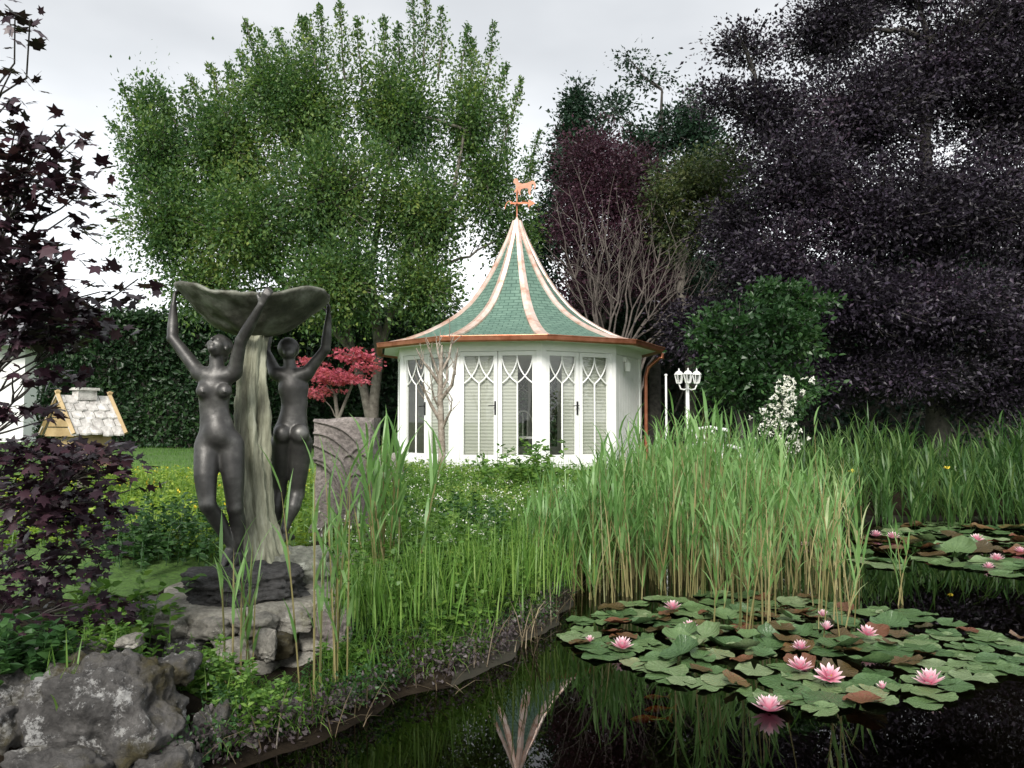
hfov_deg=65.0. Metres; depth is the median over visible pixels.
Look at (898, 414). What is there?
hedge
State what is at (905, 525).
lily pad
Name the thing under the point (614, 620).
lily pad
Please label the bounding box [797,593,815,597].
lily pad
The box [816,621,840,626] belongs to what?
lily pad
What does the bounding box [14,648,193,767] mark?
boulder
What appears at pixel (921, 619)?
lily pad
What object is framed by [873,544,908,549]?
lily pad
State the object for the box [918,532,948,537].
lily pad
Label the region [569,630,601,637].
lily pad
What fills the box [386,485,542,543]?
leafy plant
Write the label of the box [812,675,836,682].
lily pad
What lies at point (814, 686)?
lily pad
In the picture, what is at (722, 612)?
lily pad
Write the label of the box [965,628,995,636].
lily pad
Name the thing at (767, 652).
lily pad
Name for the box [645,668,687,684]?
lily pad
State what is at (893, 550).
lily pad
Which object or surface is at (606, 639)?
lily pad
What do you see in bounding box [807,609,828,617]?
lily pad
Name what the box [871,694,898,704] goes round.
lily pad
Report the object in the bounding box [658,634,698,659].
lily pad
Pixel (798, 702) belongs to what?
lily pad
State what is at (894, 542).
lily pad
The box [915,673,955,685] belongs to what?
lily pad
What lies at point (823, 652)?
lily pad
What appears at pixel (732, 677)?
lily pad
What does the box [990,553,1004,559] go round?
water lily
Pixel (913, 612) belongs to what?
lily pad
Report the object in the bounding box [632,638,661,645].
lily pad
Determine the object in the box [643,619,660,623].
lily pad
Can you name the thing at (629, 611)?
lily pad
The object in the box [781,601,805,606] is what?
lily pad
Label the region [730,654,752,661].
lily pad
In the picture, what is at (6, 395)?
house
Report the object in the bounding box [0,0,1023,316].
sky
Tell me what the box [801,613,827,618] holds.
lily pad
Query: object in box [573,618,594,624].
lily pad
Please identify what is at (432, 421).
door
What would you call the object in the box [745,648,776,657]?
lily pad
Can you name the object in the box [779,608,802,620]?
lily pad
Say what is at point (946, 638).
lily pad
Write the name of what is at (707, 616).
lily pad
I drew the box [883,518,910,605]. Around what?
reed clump
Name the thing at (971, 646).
lily pad
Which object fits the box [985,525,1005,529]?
lily pad
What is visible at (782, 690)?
lily pad
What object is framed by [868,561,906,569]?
lily pad
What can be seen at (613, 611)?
lily pad
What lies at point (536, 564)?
grass tuft
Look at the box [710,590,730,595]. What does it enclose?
lily pad
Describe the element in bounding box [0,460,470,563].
meadow
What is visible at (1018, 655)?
lily pad
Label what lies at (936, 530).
lily pad
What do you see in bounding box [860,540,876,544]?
lily pad
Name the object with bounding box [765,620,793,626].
lily pad
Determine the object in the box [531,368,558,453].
window
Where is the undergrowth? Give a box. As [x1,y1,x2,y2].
[153,540,617,767]
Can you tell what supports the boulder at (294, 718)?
on the ground at (128, 574)
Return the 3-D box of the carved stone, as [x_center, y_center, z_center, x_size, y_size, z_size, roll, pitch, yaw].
[-1.373,0.814,6.549,0.548,1.088,0.246,0,-3,9]
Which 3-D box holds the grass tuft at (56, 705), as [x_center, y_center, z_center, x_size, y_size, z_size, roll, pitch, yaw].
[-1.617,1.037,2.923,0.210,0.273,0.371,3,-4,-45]
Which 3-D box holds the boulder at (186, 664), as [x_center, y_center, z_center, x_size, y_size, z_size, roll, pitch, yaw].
[-1.387,1.187,3.345,0.169,0.131,0.192,-1,-3,17]
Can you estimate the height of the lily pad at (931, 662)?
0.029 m
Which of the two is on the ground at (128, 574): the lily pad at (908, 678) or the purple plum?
the purple plum
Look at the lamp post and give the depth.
10.97 m
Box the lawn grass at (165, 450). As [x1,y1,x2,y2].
[0,446,984,501]
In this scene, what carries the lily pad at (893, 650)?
on the water
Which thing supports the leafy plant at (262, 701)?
on the ground at (128, 574)
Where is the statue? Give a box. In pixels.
[166,281,335,607]
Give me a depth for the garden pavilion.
13.42 m
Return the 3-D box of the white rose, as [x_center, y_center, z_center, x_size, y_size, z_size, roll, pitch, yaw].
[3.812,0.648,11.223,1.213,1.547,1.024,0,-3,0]
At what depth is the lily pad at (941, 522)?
10.20 m
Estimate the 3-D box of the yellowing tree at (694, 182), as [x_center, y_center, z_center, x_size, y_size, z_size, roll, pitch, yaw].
[4.356,-2.178,19.023,3.829,7.803,3.457,0,-3,0]
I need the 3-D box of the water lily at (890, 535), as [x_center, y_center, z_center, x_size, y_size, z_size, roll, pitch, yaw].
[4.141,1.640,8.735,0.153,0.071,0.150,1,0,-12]
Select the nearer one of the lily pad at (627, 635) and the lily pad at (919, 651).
the lily pad at (919, 651)
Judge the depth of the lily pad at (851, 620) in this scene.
5.06 m
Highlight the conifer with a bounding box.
[488,70,613,311]
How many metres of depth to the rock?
4.05 m
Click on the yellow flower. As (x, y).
(947, 467)
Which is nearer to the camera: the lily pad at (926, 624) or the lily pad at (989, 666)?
the lily pad at (989, 666)
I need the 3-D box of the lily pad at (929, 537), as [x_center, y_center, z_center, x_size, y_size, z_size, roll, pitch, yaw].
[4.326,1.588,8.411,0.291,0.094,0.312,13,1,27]
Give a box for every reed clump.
[204,512,279,684]
[259,436,375,701]
[324,407,452,577]
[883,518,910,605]
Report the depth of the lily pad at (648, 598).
5.86 m
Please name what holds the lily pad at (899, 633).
on the water
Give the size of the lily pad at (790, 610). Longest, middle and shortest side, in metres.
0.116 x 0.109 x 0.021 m
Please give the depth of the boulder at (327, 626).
4.06 m
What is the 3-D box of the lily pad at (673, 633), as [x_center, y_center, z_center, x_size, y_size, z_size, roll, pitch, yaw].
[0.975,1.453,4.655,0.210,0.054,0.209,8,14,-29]
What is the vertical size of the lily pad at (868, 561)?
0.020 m
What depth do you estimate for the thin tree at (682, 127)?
23.43 m
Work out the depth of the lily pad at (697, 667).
4.14 m
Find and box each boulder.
[0,668,42,755]
[0,744,114,767]
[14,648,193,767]
[58,638,121,652]
[113,632,144,648]
[131,737,204,767]
[157,651,203,686]
[191,699,233,753]
[240,726,263,747]
[254,628,277,663]
[262,695,306,722]
[315,606,358,649]
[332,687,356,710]
[334,549,374,563]
[379,453,403,482]
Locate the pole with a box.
[664,374,667,439]
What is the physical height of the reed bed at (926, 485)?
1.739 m
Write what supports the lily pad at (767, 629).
on the lily pad at (769, 643)
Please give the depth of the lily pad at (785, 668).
4.20 m
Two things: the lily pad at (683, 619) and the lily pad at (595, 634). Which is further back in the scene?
the lily pad at (683, 619)
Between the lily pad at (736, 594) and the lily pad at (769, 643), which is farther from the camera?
the lily pad at (736, 594)
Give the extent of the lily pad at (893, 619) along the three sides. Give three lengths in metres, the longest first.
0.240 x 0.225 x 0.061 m
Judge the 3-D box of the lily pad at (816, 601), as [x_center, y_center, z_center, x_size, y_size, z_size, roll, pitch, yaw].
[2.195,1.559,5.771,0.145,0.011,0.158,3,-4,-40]
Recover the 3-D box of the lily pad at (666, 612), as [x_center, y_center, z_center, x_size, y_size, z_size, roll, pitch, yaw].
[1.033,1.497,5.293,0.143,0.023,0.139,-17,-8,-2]
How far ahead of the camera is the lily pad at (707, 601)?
5.72 m
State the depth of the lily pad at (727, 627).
4.83 m
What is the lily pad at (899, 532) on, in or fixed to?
on the water
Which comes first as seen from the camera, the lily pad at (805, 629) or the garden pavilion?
the lily pad at (805, 629)
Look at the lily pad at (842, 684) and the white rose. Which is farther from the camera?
the white rose
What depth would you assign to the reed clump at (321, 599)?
3.69 m
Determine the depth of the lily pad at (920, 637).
4.79 m
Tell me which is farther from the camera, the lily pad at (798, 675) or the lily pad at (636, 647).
the lily pad at (636, 647)
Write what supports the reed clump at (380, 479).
on the ground at (128, 574)
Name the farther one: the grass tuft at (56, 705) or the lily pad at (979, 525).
the lily pad at (979, 525)
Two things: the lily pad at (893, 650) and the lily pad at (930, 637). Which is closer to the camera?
the lily pad at (893, 650)
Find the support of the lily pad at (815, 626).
on the water
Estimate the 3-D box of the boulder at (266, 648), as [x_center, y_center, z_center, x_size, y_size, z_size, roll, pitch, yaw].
[-1.201,1.278,3.928,0.104,0.164,0.117,0,-3,0]
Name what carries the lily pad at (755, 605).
on the water
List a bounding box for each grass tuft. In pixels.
[30,635,82,710]
[310,545,433,633]
[353,527,491,622]
[431,517,541,606]
[447,514,612,598]
[496,497,627,590]
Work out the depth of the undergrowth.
3.86 m
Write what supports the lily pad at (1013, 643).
on the water
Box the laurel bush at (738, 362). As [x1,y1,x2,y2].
[662,272,856,443]
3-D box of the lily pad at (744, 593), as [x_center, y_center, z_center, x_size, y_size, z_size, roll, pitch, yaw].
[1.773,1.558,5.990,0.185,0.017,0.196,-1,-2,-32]
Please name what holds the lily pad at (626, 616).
on the water
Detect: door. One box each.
[404,354,426,461]
[427,352,450,463]
[460,351,497,463]
[498,351,535,464]
[546,351,578,463]
[579,352,610,463]
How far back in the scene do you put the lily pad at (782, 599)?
5.85 m
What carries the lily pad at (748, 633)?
on the lily pad
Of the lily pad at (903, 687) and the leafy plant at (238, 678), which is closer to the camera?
the leafy plant at (238, 678)
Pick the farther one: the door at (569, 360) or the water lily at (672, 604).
the door at (569, 360)
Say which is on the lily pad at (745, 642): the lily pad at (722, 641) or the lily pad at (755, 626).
the lily pad at (722, 641)
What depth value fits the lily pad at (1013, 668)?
4.16 m
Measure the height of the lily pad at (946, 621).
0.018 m
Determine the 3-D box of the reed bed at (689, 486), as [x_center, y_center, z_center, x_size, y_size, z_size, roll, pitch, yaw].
[1.964,0.863,7.928,3.198,1.704,6.444,-1,-3,23]
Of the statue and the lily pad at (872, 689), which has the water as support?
the lily pad at (872, 689)
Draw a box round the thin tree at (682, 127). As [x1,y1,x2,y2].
[559,34,780,447]
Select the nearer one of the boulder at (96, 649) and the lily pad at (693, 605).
the boulder at (96, 649)
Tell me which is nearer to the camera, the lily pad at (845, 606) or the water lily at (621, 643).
the water lily at (621, 643)
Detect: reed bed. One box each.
[512,378,896,636]
[718,398,1023,530]
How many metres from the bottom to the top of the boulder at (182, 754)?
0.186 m
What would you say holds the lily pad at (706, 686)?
on the water
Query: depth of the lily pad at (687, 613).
5.40 m
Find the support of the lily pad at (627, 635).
on the lily pad at (606, 639)
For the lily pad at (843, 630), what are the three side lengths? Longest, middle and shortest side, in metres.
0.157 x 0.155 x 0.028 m
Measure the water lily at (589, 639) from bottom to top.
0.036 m
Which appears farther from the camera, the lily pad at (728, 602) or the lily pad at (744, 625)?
the lily pad at (728, 602)
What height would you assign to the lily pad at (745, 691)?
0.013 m
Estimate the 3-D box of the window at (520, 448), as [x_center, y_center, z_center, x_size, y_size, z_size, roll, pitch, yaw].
[0.102,0.580,17.269,0.615,1.820,0.055,0,-3,8]
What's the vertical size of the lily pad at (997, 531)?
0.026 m
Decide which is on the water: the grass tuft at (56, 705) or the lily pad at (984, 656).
the lily pad at (984, 656)
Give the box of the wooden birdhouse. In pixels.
[38,387,127,487]
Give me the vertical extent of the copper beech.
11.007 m
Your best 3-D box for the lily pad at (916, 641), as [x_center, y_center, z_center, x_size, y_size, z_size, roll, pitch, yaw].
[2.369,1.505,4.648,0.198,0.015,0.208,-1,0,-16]
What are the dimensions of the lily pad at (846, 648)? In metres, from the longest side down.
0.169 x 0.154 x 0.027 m
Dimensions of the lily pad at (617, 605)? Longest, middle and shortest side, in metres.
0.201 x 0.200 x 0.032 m
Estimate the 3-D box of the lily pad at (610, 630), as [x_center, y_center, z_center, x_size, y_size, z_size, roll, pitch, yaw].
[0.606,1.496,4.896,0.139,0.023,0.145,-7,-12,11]
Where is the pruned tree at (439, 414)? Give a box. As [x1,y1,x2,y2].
[414,317,464,463]
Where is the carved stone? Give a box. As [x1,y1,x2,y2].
[308,417,380,541]
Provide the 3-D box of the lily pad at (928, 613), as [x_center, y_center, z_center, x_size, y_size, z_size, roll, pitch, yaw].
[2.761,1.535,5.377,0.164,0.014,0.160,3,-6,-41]
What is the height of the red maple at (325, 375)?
1.916 m
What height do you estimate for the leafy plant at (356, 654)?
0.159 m
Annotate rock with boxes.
[133,580,357,674]
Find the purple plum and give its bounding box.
[529,111,710,327]
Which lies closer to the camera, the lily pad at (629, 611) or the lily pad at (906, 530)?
the lily pad at (629, 611)
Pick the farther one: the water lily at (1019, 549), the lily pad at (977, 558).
the water lily at (1019, 549)
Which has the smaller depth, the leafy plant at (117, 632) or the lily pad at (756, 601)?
the leafy plant at (117, 632)
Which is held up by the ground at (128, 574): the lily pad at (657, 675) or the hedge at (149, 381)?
the hedge at (149, 381)
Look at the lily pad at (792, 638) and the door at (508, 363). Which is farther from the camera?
the door at (508, 363)
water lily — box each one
[586,635,594,641]
[612,636,632,648]
[665,600,680,608]
[752,694,785,711]
[787,656,812,670]
[791,639,809,648]
[814,662,845,682]
[818,609,826,616]
[820,620,832,629]
[858,624,878,635]
[872,530,881,535]
[877,681,885,688]
[886,531,898,537]
[912,667,944,684]
[970,533,984,540]
[983,562,993,567]
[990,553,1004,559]
[1015,546,1023,551]
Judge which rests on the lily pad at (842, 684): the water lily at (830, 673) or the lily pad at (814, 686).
the water lily at (830, 673)
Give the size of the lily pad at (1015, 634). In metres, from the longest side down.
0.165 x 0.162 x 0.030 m
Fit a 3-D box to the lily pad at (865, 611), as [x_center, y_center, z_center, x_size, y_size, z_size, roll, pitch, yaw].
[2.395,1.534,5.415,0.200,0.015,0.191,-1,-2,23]
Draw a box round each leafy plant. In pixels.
[0,606,88,685]
[41,569,206,645]
[58,607,148,653]
[61,492,226,570]
[137,633,222,668]
[174,634,242,697]
[182,649,266,713]
[210,682,306,734]
[259,671,302,699]
[316,634,369,672]
[317,504,512,587]
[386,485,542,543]
[472,437,617,492]
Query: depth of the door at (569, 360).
13.13 m
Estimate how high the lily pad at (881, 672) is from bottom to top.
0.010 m
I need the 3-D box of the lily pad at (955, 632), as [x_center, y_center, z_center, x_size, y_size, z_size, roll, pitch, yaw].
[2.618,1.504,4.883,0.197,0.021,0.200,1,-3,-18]
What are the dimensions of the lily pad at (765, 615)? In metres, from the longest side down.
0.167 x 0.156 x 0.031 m
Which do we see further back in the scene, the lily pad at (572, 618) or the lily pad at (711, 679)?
the lily pad at (572, 618)
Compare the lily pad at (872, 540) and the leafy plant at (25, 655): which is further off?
the lily pad at (872, 540)
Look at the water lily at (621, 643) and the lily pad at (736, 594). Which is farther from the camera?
the lily pad at (736, 594)
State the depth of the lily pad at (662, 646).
4.59 m
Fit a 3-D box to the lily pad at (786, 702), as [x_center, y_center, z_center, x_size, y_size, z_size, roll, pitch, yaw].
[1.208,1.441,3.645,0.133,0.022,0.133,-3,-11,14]
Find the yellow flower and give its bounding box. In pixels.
[943,466,949,528]
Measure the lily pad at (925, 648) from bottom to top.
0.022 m
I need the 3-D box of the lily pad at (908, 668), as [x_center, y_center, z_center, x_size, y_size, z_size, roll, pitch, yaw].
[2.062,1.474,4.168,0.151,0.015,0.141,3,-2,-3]
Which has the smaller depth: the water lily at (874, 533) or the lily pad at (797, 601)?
the lily pad at (797, 601)
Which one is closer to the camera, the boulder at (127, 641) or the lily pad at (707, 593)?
the boulder at (127, 641)
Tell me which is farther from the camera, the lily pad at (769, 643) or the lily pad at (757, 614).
the lily pad at (757, 614)
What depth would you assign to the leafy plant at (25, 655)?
3.02 m
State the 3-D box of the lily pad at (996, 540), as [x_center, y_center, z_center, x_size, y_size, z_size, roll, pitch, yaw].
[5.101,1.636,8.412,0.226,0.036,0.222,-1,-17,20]
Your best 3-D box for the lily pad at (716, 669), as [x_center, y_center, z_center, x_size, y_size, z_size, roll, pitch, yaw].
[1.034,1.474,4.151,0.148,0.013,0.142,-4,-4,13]
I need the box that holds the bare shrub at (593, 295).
[546,158,751,389]
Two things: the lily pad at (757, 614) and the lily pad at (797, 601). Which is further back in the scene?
the lily pad at (797, 601)
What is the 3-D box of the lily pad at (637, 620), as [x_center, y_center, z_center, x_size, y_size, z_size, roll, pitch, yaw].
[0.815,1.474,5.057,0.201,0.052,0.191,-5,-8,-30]
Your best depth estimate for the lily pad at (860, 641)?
4.68 m
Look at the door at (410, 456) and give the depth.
13.78 m
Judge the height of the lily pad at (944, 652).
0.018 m
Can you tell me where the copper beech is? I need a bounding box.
[634,0,1023,461]
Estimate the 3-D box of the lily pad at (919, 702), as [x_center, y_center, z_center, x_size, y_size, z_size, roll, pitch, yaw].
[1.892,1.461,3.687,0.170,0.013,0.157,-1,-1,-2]
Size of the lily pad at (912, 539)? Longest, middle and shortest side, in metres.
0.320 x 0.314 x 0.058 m
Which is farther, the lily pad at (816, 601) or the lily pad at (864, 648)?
the lily pad at (816, 601)
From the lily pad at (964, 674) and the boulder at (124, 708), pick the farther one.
the lily pad at (964, 674)
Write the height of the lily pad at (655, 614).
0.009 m
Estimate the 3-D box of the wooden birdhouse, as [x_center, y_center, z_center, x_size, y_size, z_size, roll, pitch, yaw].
[-4.019,0.580,7.539,0.595,1.088,0.544,-2,-3,32]
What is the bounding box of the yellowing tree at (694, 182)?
[621,136,765,448]
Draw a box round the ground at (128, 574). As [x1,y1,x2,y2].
[0,442,1021,767]
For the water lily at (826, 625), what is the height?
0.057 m
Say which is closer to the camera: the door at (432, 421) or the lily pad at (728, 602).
the lily pad at (728, 602)
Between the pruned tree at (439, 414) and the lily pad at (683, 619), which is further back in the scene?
the pruned tree at (439, 414)
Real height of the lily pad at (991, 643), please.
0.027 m
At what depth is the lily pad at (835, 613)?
5.37 m
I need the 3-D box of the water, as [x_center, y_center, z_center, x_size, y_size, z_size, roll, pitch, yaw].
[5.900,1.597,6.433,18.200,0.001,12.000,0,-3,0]
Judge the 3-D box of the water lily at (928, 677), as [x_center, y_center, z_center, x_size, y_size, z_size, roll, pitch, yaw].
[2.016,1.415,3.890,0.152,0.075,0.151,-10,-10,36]
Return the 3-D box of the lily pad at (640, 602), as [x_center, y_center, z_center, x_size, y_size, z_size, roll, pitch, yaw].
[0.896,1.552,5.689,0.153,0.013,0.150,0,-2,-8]
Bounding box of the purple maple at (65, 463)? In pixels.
[0,0,169,639]
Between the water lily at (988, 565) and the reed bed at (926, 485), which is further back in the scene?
the reed bed at (926, 485)
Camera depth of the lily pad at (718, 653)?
4.46 m
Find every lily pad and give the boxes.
[556,631,582,637]
[560,634,593,641]
[566,615,592,621]
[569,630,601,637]
[569,639,589,643]
[570,626,593,631]
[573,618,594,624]
[575,641,613,654]
[581,649,624,660]
[590,635,618,645]
[591,611,612,618]
[595,619,618,624]
[596,610,615,615]
[598,602,624,609]
[600,628,621,631]
[604,617,631,622]
[605,613,632,619]
[606,608,637,615]
[608,642,644,652]
[609,632,637,638]
[609,651,635,658]
[618,601,637,606]
[619,657,646,666]
[622,608,650,615]
[626,632,653,640]
[627,616,656,623]
[628,600,648,605]
[630,613,657,616]
[631,662,662,672]
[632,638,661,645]
[639,651,677,663]
[643,595,658,599]
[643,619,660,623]
[644,642,669,651]
[644,660,688,675]
[645,625,673,631]
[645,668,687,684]
[647,613,667,617]
[650,615,670,620]
[652,595,672,599]
[653,621,675,627]
[656,607,684,612]
[658,609,678,614]
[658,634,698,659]
[661,597,689,603]
[662,627,697,642]
[666,676,695,685]
[667,617,690,624]
[673,609,697,616]
[674,622,696,633]
[677,601,710,611]
[681,658,711,668]
[685,677,723,691]
[689,646,715,661]
[689,662,712,671]
[690,619,712,624]
[691,620,719,641]
[691,636,705,644]
[693,590,722,597]
[693,613,716,619]
[698,609,707,613]
[699,598,723,604]
[700,673,737,685]
[702,665,725,673]
[705,606,742,618]
[706,635,745,649]
[706,648,734,658]
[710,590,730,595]
[716,598,739,605]
[720,625,739,629]
[722,669,751,686]
[725,638,759,646]
[727,592,746,598]
[727,615,747,623]
[729,602,749,611]
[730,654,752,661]
[731,623,751,630]
[734,615,756,621]
[735,662,773,675]
[736,590,760,596]
[736,686,767,697]
[737,629,762,637]
[745,603,760,607]
[745,624,776,630]
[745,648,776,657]
[746,696,778,704]
[748,609,773,617]
[749,599,777,605]
[752,646,778,656]
[752,692,784,701]
[753,636,784,649]
[754,592,773,599]
[755,611,779,617]
[757,623,783,641]
[757,673,802,688]
[760,603,779,608]
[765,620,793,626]
[766,662,800,672]
[769,620,797,630]
[771,633,804,641]
[773,614,804,621]
[773,686,811,700]
[776,700,793,705]
[777,596,807,604]
[777,608,793,611]
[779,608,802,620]
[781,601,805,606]
[781,639,814,651]
[781,671,816,679]
[782,694,806,705]
[783,652,815,668]
[788,623,812,635]
[790,599,810,604]
[790,607,816,613]
[793,642,822,648]
[795,606,819,612]
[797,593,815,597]
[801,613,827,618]
[801,691,854,707]
[801,700,838,715]
[802,679,841,693]
[803,623,823,629]
[807,599,827,603]
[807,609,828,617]
[808,630,831,637]
[809,647,844,656]
[812,607,842,612]
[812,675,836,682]
[815,635,860,646]
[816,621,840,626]
[821,657,857,676]
[822,680,863,693]
[823,602,843,608]
[825,627,850,637]
[826,612,846,615]
[828,615,860,626]
[833,646,862,650]
[834,634,863,643]
[836,601,853,610]
[842,547,873,553]
[842,691,885,702]
[843,652,893,662]
[845,684,888,697]
[846,643,874,651]
[847,557,877,563]
[848,672,899,691]
[851,631,881,640]
[852,608,882,615]
[858,526,882,529]
[860,536,886,542]
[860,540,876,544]
[862,667,892,676]
[863,636,903,645]
[864,557,904,562]
[864,622,889,636]
[866,641,913,656]
[867,606,889,610]
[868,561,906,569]
[870,610,909,627]
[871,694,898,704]
[873,535,899,538]
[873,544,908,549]
[875,638,898,644]
[876,547,911,553]
[877,530,901,534]
[881,527,913,532]
[882,525,902,528]
[882,540,911,544]
[884,683,913,691]
[888,630,913,637]
[889,656,919,664]
[892,608,926,616]
[895,665,922,673]
[896,643,939,651]
[900,520,922,526]
[900,529,931,533]
[900,536,922,542]
[900,675,922,683]
[903,654,925,661]
[903,696,943,709]
[904,639,941,648]
[905,615,936,621]
[906,635,938,642]
[909,555,950,561]
[910,686,958,701]
[911,533,936,541]
[912,650,935,654]
[913,622,932,627]
[915,634,941,639]
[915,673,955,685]
[916,542,942,548]
[917,550,946,556]
[917,658,962,671]
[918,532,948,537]
[919,526,945,529]
[919,647,954,656]
[922,521,950,523]
[925,611,938,615]
[925,628,961,636]
[928,559,965,566]
[928,666,956,677]
[929,631,963,640]
[931,528,958,531]
[932,535,976,552]
[935,678,974,691]
[936,617,966,626]
[940,522,968,527]
[940,530,962,537]
[943,641,978,649]
[944,527,974,532]
[944,659,982,669]
[946,650,977,657]
[948,669,997,683]
[955,626,979,632]
[956,654,975,661]
[963,642,994,651]
[965,564,996,570]
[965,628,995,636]
[965,638,1006,648]
[965,666,1007,675]
[967,555,1012,565]
[967,632,1009,641]
[967,659,1010,670]
[971,522,994,529]
[972,540,993,552]
[974,651,1019,665]
[980,537,1012,543]
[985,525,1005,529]
[986,530,1012,533]
[987,539,1011,542]
[987,569,1023,576]
[990,557,1023,563]
[992,561,1023,569]
[993,545,1003,550]
[994,638,1023,645]
[994,663,1023,675]
[999,524,1023,527]
[999,655,1023,662]
[1003,546,1023,554]
[1003,645,1023,653]
[1009,630,1023,638]
[1010,536,1023,542]
[1012,561,1023,566]
[1013,653,1023,656]
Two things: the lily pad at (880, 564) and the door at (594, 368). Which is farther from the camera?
the door at (594, 368)
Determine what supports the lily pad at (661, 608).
on the water
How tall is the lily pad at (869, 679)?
0.023 m
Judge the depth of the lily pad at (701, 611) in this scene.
5.36 m
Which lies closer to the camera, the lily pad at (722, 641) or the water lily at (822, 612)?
the lily pad at (722, 641)
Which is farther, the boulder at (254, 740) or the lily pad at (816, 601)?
the lily pad at (816, 601)
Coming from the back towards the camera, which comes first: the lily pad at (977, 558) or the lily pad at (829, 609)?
the lily pad at (977, 558)
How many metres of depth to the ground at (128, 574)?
4.38 m
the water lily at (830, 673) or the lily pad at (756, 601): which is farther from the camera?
the lily pad at (756, 601)
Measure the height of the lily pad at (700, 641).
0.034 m
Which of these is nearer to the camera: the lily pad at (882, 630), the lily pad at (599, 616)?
the lily pad at (882, 630)
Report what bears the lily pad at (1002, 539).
on the water
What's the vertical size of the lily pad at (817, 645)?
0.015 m
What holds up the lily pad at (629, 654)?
on the water
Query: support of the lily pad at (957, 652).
on the water
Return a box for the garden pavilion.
[376,178,664,469]
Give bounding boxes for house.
[0,282,83,441]
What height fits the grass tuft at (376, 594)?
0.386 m
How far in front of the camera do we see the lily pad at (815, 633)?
4.90 m
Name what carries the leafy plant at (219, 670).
on the ground at (128, 574)
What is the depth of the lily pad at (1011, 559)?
7.49 m
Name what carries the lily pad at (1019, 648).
on the water
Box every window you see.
[518,368,530,453]
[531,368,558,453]
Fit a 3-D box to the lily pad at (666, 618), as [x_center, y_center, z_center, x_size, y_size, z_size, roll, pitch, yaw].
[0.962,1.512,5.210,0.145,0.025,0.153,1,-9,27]
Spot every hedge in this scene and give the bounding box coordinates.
[30,298,587,448]
[581,246,1023,448]
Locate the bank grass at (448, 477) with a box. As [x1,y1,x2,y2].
[290,449,654,715]
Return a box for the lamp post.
[674,368,700,427]
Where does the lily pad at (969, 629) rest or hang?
on the water
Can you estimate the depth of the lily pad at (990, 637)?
4.80 m
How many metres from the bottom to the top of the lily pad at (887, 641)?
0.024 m
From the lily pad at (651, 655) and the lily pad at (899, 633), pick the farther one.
the lily pad at (899, 633)
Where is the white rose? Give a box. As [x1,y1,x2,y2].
[747,375,822,479]
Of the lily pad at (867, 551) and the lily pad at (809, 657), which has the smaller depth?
the lily pad at (809, 657)
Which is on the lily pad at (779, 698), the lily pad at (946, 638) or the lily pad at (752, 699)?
the lily pad at (752, 699)
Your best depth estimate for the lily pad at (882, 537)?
8.54 m
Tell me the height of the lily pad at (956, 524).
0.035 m
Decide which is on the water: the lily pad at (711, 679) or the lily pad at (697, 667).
the lily pad at (711, 679)
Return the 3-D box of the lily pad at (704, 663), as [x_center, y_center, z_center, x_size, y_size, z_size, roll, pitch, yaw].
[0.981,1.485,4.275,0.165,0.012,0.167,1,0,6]
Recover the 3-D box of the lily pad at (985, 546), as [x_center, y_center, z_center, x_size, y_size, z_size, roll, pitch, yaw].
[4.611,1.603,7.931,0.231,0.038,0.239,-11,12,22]
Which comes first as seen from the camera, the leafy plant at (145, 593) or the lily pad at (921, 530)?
the leafy plant at (145, 593)
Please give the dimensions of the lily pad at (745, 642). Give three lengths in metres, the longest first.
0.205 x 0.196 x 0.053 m
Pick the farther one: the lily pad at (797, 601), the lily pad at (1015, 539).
the lily pad at (1015, 539)
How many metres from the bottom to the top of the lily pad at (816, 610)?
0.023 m
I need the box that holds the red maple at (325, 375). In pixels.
[295,346,386,417]
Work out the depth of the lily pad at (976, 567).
7.06 m
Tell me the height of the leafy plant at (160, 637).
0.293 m
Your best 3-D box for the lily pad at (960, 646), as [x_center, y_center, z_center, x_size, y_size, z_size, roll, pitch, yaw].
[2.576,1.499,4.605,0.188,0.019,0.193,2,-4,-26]
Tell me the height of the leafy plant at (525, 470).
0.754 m
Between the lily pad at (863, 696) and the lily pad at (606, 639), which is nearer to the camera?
the lily pad at (863, 696)
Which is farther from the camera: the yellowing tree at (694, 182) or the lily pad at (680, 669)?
the yellowing tree at (694, 182)
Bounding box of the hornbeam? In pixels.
[95,0,556,417]
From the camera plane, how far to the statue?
4.58 m
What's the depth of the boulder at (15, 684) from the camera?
2.84 m
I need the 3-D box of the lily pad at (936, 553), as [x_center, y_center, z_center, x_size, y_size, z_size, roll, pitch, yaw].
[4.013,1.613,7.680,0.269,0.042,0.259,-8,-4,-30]
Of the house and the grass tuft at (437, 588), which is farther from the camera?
the house
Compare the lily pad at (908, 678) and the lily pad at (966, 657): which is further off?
the lily pad at (966, 657)
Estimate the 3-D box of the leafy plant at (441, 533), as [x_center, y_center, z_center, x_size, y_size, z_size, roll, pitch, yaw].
[-0.582,1.010,5.276,1.108,0.433,1.081,-1,-3,20]
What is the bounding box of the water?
[243,520,1023,767]
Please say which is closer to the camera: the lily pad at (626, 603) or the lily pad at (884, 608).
the lily pad at (884, 608)
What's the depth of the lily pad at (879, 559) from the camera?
7.43 m
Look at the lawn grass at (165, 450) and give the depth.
17.10 m
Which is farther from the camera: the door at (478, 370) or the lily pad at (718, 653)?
the door at (478, 370)
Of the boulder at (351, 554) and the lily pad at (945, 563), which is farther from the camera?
the lily pad at (945, 563)
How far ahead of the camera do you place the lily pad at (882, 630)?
4.90 m
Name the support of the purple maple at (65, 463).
on the ground at (128, 574)
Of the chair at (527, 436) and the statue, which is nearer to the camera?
the statue
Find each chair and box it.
[518,410,531,438]
[696,426,740,464]
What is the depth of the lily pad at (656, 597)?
5.88 m
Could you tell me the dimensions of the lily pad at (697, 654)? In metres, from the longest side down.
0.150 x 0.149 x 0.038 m
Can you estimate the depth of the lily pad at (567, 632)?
4.88 m

